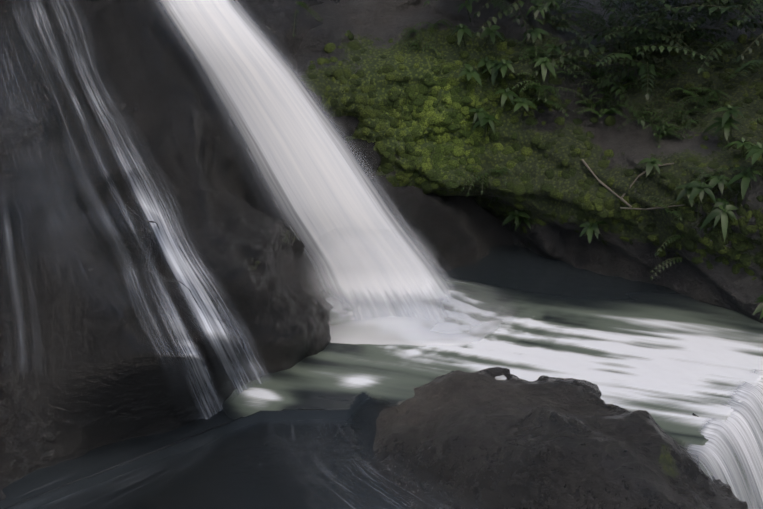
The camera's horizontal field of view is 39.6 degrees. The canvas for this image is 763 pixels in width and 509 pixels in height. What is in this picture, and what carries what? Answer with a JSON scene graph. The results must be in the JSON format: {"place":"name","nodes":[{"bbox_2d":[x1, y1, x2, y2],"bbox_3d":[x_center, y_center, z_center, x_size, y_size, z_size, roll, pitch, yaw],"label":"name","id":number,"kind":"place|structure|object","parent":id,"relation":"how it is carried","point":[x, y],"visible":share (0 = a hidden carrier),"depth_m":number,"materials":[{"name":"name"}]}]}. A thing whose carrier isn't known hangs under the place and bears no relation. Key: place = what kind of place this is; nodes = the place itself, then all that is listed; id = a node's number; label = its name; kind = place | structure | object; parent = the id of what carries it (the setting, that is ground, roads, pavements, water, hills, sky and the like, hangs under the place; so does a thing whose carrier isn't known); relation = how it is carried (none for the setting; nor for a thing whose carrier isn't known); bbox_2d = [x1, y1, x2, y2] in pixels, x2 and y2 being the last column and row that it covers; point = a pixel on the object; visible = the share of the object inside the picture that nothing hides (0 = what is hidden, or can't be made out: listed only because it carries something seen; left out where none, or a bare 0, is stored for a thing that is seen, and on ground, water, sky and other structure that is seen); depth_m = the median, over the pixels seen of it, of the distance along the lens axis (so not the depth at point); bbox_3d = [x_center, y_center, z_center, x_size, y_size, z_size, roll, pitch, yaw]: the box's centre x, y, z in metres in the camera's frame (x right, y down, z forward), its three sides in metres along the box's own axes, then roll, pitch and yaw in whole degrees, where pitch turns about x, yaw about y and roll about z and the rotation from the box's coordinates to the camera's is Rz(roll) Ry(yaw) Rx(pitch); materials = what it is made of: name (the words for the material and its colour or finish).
{"place":"outdoors","nodes":[
{"label":"outdoors","id":0,"kind":"place"},
{"bbox_2d":[0,0,513,508],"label":"cliff rock","id":1,"kind":"object","parent":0,"point":[98,374],"visible":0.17,"depth_m":4.61,"materials":[{"name":"black stone"}]},
{"bbox_2d":[0,187,39,381],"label":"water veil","id":2,"kind":"object","parent":1,"relation":"on","point":[16,292],"visible":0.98,"depth_m":3.87,"materials":[{"name":"grey liquid"}]},
{"bbox_2d":[0,11,123,324],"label":"waterfall","id":3,"kind":"structure","parent":1,"relation":"on","point":[38,173],"depth_m":4.39,"materials":[{"name":"grey liquid"}]},
{"bbox_2d":[0,0,266,418],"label":"water cascade","id":4,"kind":"object","parent":1,"relation":"on","point":[179,264],"visible":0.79,"depth_m":4.33,"materials":[{"name":"white liquid"}]},
{"bbox_2d":[297,225,438,327],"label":"water mist","id":5,"kind":"structure","parent":0,"point":[339,285],"depth_m":4.99,"materials":[{"name":"white liquid"}]},
{"bbox_2d":[0,245,762,508],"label":"pool water","id":6,"kind":"structure","parent":0,"point":[670,361],"depth_m":4.68,"materials":[{"name":"white liquid"}]},
{"bbox_2d":[10,415,207,506],"bbox_3d":[-1.035,0.787,3.921,1.245,0.218,0.399,-20,29,-40],"label":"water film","id":7,"kind":"object","parent":6,"relation":"on","point":[111,480],"visible":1,"depth_m":3.92,"materials":[{"name":"liquid"}]},
{"bbox_2d":[151,0,479,326],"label":"waterfall","id":8,"kind":"object","parent":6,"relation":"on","point":[301,154],"visible":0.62,"depth_m":4.99,"materials":[{"name":"white liquid"}]},
{"bbox_2d":[317,279,519,345],"bbox_3d":[0.081,0.308,5.262,1.252,0.255,0.830,0,22,-1],"label":"water splash","id":9,"kind":"object","parent":6,"relation":"on","point":[362,337],"visible":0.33,"depth_m":4.95,"materials":[{"name":"white liquid"}]},
{"bbox_2d":[682,369,762,508],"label":"water spill","id":10,"kind":"object","parent":6,"relation":"attached to","point":[736,430],"visible":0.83,"depth_m":4.25,"materials":[{"name":"white liquid"}]},
{"bbox_2d":[145,367,748,508],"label":"ground rock","id":11,"kind":"object","parent":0,"point":[480,438],"visible":0.19,"depth_m":4.04,"materials":[{"name":"grey stone"}]},
{"bbox_2d":[268,418,485,508],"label":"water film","id":12,"kind":"object","parent":11,"relation":"on","point":[363,473],"visible":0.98,"depth_m":4.08,"materials":[{"name":"liquid"}]},
{"bbox_2d":[294,0,762,322],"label":"rock wall","id":13,"kind":"structure","parent":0,"point":[373,26],"depth_m":5.74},
{"bbox_2d":[292,0,762,318],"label":"plants","id":14,"kind":"object","parent":13,"relation":"on","point":[722,209],"visible":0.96,"depth_m":5.62,"materials":[{"name":"green plant"}]},
{"bbox_2d":[308,27,762,280],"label":"moss cushions","id":15,"kind":"object","parent":13,"relation":"on","point":[431,119],"visible":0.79,"depth_m":5.74,"materials":[{"name":"green plant"}]},
{"bbox_2d":[581,159,684,209],"bbox_3d":[1.292,-0.363,5.431,0.618,0.270,0.120,17,28,36],"label":"dead branch","id":16,"kind":"object","parent":13,"relation":"on","point":[608,188],"visible":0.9,"depth_m":5.44,"materials":[{"name":"grey wood"}]}
]}

